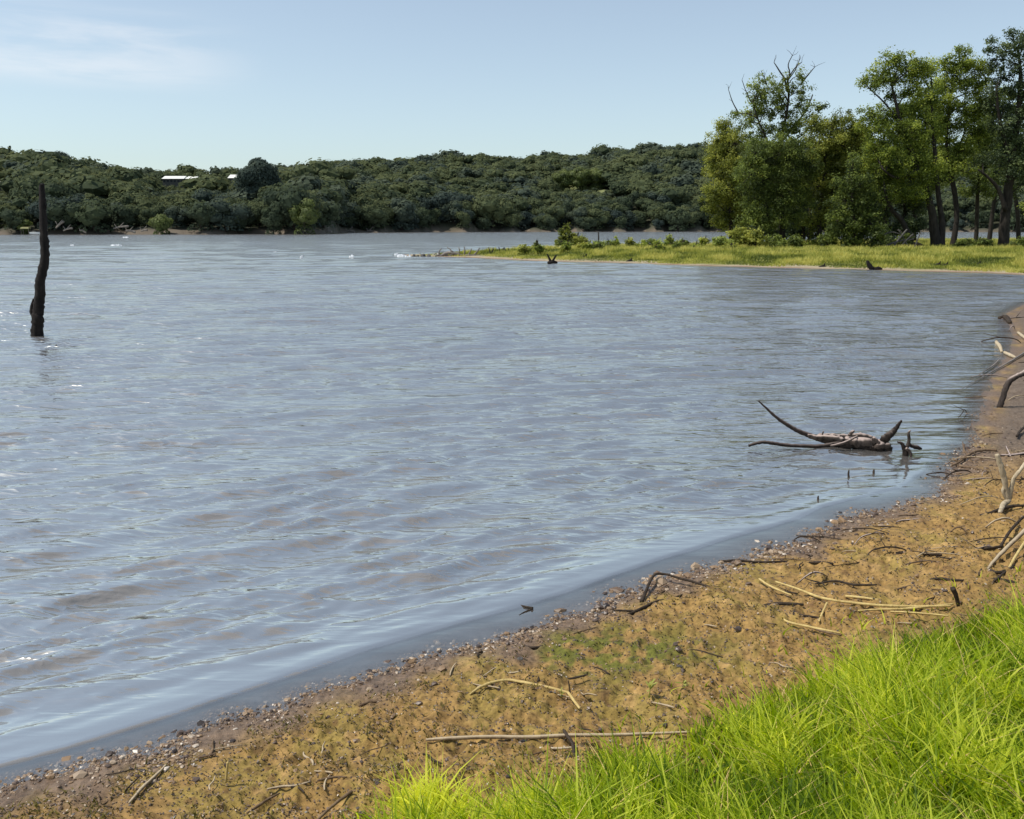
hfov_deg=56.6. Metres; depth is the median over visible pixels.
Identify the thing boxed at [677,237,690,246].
weed clump
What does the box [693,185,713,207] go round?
woodland tree
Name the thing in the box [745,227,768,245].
bush
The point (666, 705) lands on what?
beach twig
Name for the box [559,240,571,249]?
weed clump
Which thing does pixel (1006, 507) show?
dark twig
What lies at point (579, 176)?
shade tree
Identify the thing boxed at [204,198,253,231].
woodland tree
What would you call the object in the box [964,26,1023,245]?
shade tree
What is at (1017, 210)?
shade tree
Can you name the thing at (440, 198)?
woodland tree
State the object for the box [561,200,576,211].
woodland tree
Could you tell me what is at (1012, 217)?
woodland tree
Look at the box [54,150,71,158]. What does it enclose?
shade tree
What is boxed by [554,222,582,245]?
shrub
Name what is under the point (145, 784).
beach stick
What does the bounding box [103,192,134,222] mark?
woodland tree
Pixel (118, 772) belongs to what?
beach twig
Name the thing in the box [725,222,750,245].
bush
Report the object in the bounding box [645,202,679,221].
woodland tree
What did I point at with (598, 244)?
weed clump
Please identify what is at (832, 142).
shade tree
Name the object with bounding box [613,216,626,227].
woodland tree
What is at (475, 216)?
woodland tree
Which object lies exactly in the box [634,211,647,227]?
woodland tree
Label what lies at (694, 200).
woodland tree
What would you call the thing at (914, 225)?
shade tree
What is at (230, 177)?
long house
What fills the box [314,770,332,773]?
beach twig
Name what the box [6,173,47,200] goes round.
woodland tree
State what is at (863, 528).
shore twig
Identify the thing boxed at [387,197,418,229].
woodland tree
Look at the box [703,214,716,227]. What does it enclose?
woodland tree
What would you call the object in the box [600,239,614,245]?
weed clump
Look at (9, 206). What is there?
woodland tree
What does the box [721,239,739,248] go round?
weed clump
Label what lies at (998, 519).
shore twig
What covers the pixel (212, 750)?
beach twig
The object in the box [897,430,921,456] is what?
driftwood stump
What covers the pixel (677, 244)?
weed clump
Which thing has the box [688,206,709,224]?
woodland tree
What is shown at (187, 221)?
woodland tree
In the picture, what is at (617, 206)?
woodland tree
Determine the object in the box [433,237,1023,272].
meadow grass
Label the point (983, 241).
bush
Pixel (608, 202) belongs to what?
woodland tree
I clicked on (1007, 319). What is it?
mud log
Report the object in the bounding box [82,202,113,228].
woodland tree
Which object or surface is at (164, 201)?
woodland tree
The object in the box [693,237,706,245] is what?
weed clump
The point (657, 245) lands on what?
weed clump
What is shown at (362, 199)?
woodland tree
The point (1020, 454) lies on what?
dead branch
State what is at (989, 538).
shore twig
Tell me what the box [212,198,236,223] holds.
woodland tree
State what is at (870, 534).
shore twig
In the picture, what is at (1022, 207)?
shade tree
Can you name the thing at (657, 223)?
woodland tree
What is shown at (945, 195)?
woodland tree
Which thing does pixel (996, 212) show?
woodland tree
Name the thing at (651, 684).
seedling
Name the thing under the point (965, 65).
shade tree
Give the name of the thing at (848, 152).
shade tree
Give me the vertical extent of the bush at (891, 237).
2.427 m
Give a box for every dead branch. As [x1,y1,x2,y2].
[951,442,996,472]
[1000,446,1023,459]
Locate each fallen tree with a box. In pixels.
[55,220,63,228]
[113,222,128,228]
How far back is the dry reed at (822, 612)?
5.34 m
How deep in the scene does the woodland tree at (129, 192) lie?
365.09 m
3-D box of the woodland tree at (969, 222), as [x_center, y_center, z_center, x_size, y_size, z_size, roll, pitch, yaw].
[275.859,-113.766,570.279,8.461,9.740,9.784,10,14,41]
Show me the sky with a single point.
(162, 85)
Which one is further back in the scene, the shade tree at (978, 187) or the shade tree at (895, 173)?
the shade tree at (978, 187)
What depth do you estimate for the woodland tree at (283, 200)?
346.99 m
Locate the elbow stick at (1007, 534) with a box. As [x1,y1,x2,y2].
[981,516,1023,549]
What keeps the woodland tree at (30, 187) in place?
on the ground at (878, 568)
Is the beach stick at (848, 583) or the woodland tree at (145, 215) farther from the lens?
the woodland tree at (145, 215)
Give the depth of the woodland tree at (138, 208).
347.73 m
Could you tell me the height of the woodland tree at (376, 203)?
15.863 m
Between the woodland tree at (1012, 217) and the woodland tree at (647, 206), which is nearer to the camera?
the woodland tree at (1012, 217)
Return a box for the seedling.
[646,678,657,697]
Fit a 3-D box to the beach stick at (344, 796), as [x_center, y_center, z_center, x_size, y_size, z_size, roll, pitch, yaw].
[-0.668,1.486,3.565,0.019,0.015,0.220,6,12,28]
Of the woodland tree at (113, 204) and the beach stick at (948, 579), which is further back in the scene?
the woodland tree at (113, 204)
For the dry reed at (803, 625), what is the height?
0.038 m
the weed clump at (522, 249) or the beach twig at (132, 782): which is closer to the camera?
the beach twig at (132, 782)
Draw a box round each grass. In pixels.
[305,561,1023,818]
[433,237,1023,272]
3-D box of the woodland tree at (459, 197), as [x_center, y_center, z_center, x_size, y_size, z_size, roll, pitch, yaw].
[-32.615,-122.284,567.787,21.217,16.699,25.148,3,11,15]
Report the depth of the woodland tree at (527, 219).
576.99 m
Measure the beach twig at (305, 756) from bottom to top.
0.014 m
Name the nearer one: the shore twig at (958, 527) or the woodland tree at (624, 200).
the shore twig at (958, 527)
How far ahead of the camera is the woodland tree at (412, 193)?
535.79 m
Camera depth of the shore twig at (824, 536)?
6.84 m
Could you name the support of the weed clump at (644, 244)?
on the ground at (878, 568)
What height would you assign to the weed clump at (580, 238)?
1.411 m
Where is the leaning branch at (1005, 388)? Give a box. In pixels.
[996,370,1023,407]
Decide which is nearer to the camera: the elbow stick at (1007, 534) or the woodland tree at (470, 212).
the elbow stick at (1007, 534)
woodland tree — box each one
[0,202,16,227]
[0,208,35,230]
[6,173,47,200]
[9,194,47,221]
[15,175,83,198]
[25,195,69,229]
[46,198,82,230]
[59,193,96,225]
[61,198,115,232]
[74,193,102,201]
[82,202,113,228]
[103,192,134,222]
[108,204,137,230]
[109,202,125,228]
[121,187,161,199]
[124,203,149,227]
[130,192,157,207]
[138,208,156,226]
[150,202,172,224]
[156,199,172,205]
[162,205,187,227]
[168,205,192,225]
[173,198,202,225]
[183,200,222,231]
[191,188,230,202]
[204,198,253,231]
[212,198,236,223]
[221,204,257,231]
[246,201,267,226]
[253,196,263,203]
[257,182,291,198]
[258,182,320,229]
[285,190,324,224]
[316,201,342,227]
[337,203,349,221]
[338,199,358,226]
[340,205,363,227]
[347,193,374,224]
[358,204,390,229]
[365,198,391,225]
[366,193,379,199]
[377,199,397,223]
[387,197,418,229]
[403,188,427,200]
[405,210,422,228]
[406,198,422,208]
[408,207,430,226]
[415,195,430,209]
[426,191,453,218]
[427,208,441,224]
[433,203,446,220]
[440,200,462,222]
[447,191,475,204]
[452,207,474,222]
[455,211,470,227]
[460,200,473,210]
[471,207,479,221]
[472,193,517,227]
[474,217,491,229]
[502,193,529,212]
[504,213,524,227]
[517,211,534,230]
[520,210,536,226]
[528,198,546,209]
[531,214,550,229]
[532,205,568,225]
[532,213,545,226]
[539,204,558,225]
[544,216,557,230]
[558,208,568,225]
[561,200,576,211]
[565,209,575,224]
[568,199,591,220]
[572,202,609,212]
[572,206,587,227]
[574,216,596,230]
[580,208,612,229]
[591,198,614,205]
[593,196,606,201]
[602,207,622,226]
[607,202,623,211]
[613,196,634,207]
[613,204,631,213]
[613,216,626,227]
[622,210,637,229]
[627,191,648,208]
[632,196,654,211]
[632,210,648,225]
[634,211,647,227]
[645,201,662,210]
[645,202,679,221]
[646,207,667,224]
[647,191,671,203]
[652,218,663,228]
[662,208,691,231]
[667,185,694,205]
[676,202,691,207]
[676,206,694,223]
[683,211,697,227]
[686,194,704,206]
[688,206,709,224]
[689,211,702,224]
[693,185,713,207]
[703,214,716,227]
[899,208,918,218]
[921,207,948,227]
[931,194,936,206]
[934,190,957,199]
[941,194,968,202]
[942,197,968,216]
[945,210,961,221]
[946,218,964,228]
[959,208,967,215]
[964,198,979,211]
[964,212,972,225]
[965,208,989,227]
[974,196,997,211]
[980,210,999,227]
[995,204,999,220]
[997,198,1023,219]
[999,201,1023,230]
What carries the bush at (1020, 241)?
on the ground at (878, 568)
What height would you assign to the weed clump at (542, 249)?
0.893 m
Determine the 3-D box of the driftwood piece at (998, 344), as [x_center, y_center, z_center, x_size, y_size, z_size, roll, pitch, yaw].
[9.117,-1.183,17.789,0.070,0.070,1.592,5,12,23]
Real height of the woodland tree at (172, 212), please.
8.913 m
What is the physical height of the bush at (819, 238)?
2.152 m
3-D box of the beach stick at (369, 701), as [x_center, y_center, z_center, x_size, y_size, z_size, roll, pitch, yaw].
[-0.662,1.366,4.435,0.113,0.018,0.032,-4,11,-18]
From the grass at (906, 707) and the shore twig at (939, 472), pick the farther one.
the shore twig at (939, 472)
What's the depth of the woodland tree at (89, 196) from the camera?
351.57 m
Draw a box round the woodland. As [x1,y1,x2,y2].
[0,140,1023,219]
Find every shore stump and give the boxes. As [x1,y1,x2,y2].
[547,254,557,263]
[866,260,881,269]
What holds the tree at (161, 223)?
on the ground at (878, 568)
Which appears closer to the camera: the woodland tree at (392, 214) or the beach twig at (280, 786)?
the beach twig at (280, 786)
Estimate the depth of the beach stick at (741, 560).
6.33 m
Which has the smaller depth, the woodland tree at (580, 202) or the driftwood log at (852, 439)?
the driftwood log at (852, 439)
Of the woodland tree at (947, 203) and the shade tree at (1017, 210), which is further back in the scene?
the woodland tree at (947, 203)
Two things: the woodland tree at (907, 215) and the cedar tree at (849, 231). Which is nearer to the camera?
the cedar tree at (849, 231)
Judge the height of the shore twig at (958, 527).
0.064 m
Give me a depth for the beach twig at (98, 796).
3.68 m
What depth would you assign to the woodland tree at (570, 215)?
592.29 m
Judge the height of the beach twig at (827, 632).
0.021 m
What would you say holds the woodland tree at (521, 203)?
on the ground at (878, 568)
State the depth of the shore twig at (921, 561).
6.14 m
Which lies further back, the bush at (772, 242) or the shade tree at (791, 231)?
the shade tree at (791, 231)
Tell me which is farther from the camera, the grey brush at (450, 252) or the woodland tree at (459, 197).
the woodland tree at (459, 197)
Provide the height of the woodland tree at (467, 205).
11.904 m
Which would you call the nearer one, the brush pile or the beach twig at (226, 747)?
the beach twig at (226, 747)
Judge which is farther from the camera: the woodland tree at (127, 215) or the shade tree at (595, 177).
the shade tree at (595, 177)
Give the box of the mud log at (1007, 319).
[998,315,1011,323]
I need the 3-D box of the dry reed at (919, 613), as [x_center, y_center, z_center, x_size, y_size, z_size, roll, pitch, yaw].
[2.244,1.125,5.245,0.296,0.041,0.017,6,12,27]
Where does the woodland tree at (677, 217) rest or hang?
on the ground at (878, 568)
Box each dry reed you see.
[541,746,577,749]
[758,578,791,595]
[775,581,950,607]
[784,619,840,633]
[818,602,827,621]
[845,595,877,599]
[857,603,953,611]
[890,611,947,616]
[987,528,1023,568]
[1008,541,1023,566]
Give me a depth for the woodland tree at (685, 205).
623.35 m
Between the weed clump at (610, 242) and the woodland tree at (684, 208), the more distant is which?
the woodland tree at (684, 208)
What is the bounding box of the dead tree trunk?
[29,183,49,335]
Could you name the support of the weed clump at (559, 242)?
on the ground at (878, 568)
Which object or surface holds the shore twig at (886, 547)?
on the ground at (878, 568)
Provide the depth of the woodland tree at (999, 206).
565.15 m
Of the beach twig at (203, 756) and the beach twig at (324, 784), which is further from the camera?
the beach twig at (203, 756)
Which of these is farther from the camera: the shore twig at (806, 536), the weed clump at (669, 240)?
the weed clump at (669, 240)
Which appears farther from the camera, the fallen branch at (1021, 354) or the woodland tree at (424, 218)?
the woodland tree at (424, 218)
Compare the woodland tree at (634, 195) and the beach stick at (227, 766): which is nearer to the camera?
the beach stick at (227, 766)
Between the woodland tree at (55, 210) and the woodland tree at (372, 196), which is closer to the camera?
the woodland tree at (55, 210)
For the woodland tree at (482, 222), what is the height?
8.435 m
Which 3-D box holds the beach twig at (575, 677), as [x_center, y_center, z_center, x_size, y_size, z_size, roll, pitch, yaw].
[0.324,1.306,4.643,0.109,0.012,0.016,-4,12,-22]
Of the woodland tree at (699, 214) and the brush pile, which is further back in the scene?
the woodland tree at (699, 214)
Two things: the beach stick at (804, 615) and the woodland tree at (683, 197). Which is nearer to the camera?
the beach stick at (804, 615)
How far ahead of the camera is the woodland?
627.37 m
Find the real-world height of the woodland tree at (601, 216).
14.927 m
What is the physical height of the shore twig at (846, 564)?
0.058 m
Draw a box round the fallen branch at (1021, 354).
[960,352,1023,389]
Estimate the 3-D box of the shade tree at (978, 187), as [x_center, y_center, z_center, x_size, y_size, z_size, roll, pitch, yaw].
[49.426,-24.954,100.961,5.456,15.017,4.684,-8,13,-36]
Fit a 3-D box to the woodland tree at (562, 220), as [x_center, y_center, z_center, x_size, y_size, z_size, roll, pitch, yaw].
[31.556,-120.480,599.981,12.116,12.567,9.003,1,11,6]
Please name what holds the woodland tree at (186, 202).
on the ground at (878, 568)
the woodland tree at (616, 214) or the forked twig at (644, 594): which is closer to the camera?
the forked twig at (644, 594)
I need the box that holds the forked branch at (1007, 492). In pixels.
[995,454,1023,512]
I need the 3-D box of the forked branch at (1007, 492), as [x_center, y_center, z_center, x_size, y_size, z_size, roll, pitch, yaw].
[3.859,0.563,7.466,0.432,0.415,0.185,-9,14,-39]
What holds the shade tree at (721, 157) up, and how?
on the ground at (878, 568)
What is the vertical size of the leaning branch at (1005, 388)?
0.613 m
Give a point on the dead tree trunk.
(36, 310)
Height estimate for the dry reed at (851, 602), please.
0.080 m
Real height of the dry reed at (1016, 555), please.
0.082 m
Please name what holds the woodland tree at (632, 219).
on the ground at (878, 568)
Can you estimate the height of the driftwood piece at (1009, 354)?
0.073 m
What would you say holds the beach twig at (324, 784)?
on the ground at (878, 568)
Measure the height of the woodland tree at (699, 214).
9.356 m
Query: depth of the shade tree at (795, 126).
88.04 m
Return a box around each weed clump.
[516,244,532,253]
[531,240,541,251]
[533,245,545,253]
[555,239,563,246]
[557,248,569,252]
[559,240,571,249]
[572,233,587,242]
[575,241,591,249]
[581,241,590,249]
[589,240,604,248]
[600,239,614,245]
[613,236,619,245]
[623,237,635,245]
[634,239,647,246]
[642,238,662,245]
[650,239,667,248]
[663,233,673,244]
[671,239,682,247]
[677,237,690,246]
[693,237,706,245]
[699,235,710,243]
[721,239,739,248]
[802,238,817,245]
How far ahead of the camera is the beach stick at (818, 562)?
6.25 m
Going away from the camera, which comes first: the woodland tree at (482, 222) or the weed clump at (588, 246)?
the weed clump at (588, 246)
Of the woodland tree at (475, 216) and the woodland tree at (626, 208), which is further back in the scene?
the woodland tree at (626, 208)
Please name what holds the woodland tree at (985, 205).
on the ground at (878, 568)
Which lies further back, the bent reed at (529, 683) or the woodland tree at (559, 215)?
the woodland tree at (559, 215)
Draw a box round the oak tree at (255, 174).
[232,157,282,195]
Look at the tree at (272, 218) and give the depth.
343.66 m
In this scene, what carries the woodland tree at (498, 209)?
on the ground at (878, 568)
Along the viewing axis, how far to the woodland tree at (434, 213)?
537.29 m
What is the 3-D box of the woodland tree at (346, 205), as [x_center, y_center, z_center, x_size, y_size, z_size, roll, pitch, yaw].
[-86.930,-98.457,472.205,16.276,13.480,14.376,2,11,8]
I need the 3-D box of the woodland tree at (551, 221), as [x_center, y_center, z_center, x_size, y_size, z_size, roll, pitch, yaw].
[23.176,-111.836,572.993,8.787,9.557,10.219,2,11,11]
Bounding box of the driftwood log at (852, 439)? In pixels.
[748,400,901,451]
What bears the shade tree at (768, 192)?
on the ground at (878, 568)
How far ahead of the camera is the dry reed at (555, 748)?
3.94 m
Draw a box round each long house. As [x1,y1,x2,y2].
[162,176,186,187]
[228,175,236,184]
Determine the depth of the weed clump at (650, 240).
84.53 m
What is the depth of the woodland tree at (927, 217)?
576.33 m
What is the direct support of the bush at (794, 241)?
on the ground at (878, 568)
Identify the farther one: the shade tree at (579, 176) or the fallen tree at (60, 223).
the shade tree at (579, 176)
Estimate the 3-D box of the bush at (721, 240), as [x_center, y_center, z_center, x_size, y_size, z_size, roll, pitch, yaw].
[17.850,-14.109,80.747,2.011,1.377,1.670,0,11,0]
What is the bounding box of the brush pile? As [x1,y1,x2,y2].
[978,564,1016,582]
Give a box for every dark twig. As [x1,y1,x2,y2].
[979,504,1023,515]
[1016,426,1023,436]
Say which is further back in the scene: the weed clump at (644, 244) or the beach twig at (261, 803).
the weed clump at (644, 244)
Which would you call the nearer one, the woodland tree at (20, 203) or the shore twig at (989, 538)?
the shore twig at (989, 538)
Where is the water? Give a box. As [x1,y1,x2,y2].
[0,232,1023,772]
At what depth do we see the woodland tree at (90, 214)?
328.02 m
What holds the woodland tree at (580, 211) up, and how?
on the ground at (878, 568)
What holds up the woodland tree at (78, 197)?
on the ground at (878, 568)
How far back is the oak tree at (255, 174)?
378.79 m
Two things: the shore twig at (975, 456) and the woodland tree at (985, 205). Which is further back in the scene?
the woodland tree at (985, 205)
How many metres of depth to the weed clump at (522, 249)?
72.88 m
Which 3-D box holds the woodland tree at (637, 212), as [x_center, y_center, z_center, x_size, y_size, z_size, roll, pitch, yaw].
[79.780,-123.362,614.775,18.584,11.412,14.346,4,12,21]
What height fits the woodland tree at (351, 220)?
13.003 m
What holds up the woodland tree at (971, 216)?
on the ground at (878, 568)
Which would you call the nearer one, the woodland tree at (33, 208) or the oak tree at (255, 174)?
the woodland tree at (33, 208)
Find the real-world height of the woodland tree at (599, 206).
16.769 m
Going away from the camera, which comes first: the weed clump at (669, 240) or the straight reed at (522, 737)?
the straight reed at (522, 737)
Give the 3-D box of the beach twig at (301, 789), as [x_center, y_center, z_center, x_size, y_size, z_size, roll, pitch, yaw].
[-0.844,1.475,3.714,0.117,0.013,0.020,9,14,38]
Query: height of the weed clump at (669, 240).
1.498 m
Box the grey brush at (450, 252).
[435,246,479,255]
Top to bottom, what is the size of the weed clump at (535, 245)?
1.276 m
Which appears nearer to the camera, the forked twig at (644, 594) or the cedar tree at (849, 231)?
the forked twig at (644, 594)
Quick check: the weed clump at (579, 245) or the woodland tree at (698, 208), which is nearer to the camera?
the weed clump at (579, 245)
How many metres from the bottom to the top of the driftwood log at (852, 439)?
0.486 m
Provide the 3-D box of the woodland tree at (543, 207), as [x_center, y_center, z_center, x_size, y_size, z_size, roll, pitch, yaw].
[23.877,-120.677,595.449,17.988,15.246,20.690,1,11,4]
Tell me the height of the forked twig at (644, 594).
0.058 m
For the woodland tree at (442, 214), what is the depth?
542.50 m
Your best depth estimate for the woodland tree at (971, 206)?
585.45 m
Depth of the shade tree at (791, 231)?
113.07 m
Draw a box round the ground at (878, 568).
[0,182,1023,818]
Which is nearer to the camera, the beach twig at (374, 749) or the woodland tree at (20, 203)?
the beach twig at (374, 749)
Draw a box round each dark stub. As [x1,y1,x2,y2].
[562,729,574,756]
[950,586,959,606]
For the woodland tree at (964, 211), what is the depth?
586.74 m
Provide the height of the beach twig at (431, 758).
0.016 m
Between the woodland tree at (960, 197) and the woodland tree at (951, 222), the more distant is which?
the woodland tree at (960, 197)
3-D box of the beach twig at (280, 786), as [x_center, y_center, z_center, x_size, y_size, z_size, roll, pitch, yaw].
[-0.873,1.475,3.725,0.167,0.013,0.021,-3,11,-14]
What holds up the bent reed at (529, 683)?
on the ground at (878, 568)
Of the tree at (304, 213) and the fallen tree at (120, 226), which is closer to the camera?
the fallen tree at (120, 226)
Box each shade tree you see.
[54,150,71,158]
[551,169,572,191]
[569,167,590,189]
[589,168,604,188]
[698,116,760,237]
[726,48,830,239]
[729,132,824,239]
[733,145,843,240]
[793,106,877,244]
[815,145,927,241]
[822,123,878,218]
[849,45,952,246]
[885,90,962,240]
[923,43,994,244]
[956,103,1001,240]
[958,83,1023,240]
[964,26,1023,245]
[982,148,1022,239]
[1016,193,1023,214]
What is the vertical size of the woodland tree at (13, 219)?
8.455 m
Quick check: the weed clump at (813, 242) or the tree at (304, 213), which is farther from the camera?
the tree at (304, 213)
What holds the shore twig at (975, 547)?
on the ground at (878, 568)
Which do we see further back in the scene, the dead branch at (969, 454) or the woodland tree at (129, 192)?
the woodland tree at (129, 192)
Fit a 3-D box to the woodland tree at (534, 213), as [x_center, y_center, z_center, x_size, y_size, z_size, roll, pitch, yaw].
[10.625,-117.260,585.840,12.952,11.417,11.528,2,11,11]
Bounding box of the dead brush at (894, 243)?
[884,229,921,246]
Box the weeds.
[0,484,1023,818]
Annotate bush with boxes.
[17,219,32,234]
[710,235,734,246]
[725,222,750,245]
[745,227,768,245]
[764,233,787,247]
[787,233,804,246]
[815,228,837,245]
[869,223,896,245]
[882,232,914,246]
[952,238,976,246]
[974,236,994,246]
[1008,236,1023,246]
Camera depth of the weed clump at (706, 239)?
86.05 m
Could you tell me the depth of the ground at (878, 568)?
4.83 m
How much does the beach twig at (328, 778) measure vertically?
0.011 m
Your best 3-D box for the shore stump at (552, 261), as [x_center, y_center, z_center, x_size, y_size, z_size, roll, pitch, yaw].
[2.517,-9.424,59.663,0.701,0.691,0.255,0,11,0]
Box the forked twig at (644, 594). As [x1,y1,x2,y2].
[627,572,715,614]
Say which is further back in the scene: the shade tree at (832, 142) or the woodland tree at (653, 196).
the woodland tree at (653, 196)
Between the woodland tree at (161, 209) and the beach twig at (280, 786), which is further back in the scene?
the woodland tree at (161, 209)
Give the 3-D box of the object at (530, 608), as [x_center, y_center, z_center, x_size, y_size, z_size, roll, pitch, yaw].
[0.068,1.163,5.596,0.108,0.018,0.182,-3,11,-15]
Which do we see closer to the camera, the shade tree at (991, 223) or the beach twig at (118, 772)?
the beach twig at (118, 772)
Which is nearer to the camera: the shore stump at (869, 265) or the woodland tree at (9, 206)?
the shore stump at (869, 265)
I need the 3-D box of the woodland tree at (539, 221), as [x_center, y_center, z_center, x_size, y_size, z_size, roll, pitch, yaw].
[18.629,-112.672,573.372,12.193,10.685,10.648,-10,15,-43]
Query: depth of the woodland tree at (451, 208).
540.82 m
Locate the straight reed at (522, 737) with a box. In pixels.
[426,731,689,740]
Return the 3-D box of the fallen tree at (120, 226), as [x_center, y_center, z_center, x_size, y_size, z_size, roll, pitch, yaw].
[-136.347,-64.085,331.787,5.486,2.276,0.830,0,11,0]
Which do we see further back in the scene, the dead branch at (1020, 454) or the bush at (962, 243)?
the bush at (962, 243)
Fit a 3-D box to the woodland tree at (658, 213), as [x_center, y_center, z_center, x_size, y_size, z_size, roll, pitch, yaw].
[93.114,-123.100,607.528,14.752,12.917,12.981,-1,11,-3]
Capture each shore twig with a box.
[761,552,813,560]
[794,535,820,541]
[796,571,827,583]
[798,531,843,539]
[828,557,865,566]
[841,527,887,532]
[854,527,886,544]
[868,539,905,554]
[897,514,918,515]
[904,553,946,564]
[923,545,959,554]
[926,472,952,474]
[945,469,971,477]
[950,525,967,533]
[954,452,995,459]
[957,496,1003,505]
[957,536,991,553]
[969,533,1011,541]
[972,374,1006,377]
[982,333,1020,342]
[985,517,1019,527]
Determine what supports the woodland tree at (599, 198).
on the ground at (878, 568)
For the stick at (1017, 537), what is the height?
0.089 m
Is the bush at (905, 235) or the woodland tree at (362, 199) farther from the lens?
the woodland tree at (362, 199)
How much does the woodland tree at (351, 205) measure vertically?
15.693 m
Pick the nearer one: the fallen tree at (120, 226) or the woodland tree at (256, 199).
the fallen tree at (120, 226)
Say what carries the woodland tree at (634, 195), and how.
on the ground at (878, 568)
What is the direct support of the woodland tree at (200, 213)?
on the ground at (878, 568)
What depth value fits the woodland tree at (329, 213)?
377.11 m
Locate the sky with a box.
[0,0,1023,173]
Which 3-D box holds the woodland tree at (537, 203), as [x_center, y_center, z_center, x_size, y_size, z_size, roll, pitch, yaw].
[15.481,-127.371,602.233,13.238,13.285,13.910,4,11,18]
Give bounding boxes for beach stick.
[128,764,166,803]
[224,761,228,782]
[317,790,352,818]
[358,699,381,706]
[719,559,787,562]
[764,602,803,605]
[800,614,818,618]
[809,561,833,564]
[815,580,876,585]
[896,551,941,555]
[929,577,963,581]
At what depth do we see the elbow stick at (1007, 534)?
6.54 m
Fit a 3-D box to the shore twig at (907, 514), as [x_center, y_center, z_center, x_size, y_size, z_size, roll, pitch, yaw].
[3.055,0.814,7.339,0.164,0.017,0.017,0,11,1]
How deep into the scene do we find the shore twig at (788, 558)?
6.35 m
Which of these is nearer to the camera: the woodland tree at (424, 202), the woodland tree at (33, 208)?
the woodland tree at (33, 208)
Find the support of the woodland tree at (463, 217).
on the ground at (878, 568)
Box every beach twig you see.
[95,791,101,805]
[105,769,133,774]
[125,775,141,791]
[198,753,215,758]
[209,739,213,756]
[211,745,239,749]
[246,792,279,813]
[267,781,309,789]
[288,782,304,792]
[303,752,313,765]
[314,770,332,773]
[317,776,346,781]
[323,774,329,790]
[361,743,389,754]
[423,753,442,763]
[473,683,499,688]
[568,674,587,679]
[610,609,633,610]
[652,702,674,707]
[691,649,722,657]
[814,629,840,635]
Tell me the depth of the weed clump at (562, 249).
72.81 m
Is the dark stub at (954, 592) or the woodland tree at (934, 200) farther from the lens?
the woodland tree at (934, 200)
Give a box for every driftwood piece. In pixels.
[995,340,1002,351]
[1003,351,1015,357]
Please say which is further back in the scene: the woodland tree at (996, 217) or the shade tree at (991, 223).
the woodland tree at (996, 217)
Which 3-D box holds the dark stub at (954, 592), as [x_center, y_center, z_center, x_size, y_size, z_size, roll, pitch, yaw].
[2.509,1.060,5.386,0.062,0.119,0.031,0,11,0]
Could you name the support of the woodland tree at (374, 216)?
on the ground at (878, 568)
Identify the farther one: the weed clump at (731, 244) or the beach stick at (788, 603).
the weed clump at (731, 244)
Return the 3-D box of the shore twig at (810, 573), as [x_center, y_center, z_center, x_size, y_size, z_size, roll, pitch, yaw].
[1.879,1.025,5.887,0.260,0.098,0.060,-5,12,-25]
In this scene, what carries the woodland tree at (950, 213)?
on the ground at (878, 568)
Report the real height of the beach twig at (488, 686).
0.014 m
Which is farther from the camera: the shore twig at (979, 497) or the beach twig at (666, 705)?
the shore twig at (979, 497)
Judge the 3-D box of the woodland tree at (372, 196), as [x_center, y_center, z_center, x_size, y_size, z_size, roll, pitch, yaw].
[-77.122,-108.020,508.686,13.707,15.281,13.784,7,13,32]
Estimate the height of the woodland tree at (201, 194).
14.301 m
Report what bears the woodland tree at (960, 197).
on the ground at (878, 568)
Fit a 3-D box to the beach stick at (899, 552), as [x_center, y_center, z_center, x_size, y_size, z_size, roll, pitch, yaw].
[2.725,0.965,6.371,0.290,0.038,0.049,3,11,17]
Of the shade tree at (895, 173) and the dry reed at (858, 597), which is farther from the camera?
the shade tree at (895, 173)
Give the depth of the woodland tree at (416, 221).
513.81 m
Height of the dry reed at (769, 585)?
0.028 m
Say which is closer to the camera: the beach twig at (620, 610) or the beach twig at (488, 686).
the beach twig at (488, 686)
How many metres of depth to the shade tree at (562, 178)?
705.60 m
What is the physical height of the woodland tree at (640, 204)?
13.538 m
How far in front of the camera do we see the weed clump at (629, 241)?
83.93 m
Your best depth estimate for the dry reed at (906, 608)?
5.34 m
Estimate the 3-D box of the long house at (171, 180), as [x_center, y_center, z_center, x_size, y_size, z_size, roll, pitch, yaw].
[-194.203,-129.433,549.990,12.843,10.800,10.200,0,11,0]
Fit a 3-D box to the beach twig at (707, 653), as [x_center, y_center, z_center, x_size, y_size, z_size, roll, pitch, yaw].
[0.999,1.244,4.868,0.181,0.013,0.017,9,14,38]
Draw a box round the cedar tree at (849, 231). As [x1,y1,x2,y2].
[820,147,891,247]
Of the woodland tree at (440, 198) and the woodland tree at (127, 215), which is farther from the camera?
the woodland tree at (440, 198)
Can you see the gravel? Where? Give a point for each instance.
(286, 697)
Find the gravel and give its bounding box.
[0,411,1023,818]
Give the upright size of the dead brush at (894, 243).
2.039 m
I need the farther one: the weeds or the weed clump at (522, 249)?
the weed clump at (522, 249)
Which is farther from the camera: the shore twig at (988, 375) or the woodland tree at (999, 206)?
the woodland tree at (999, 206)
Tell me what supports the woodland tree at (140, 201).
on the ground at (878, 568)
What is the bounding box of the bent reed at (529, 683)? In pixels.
[469,679,580,709]

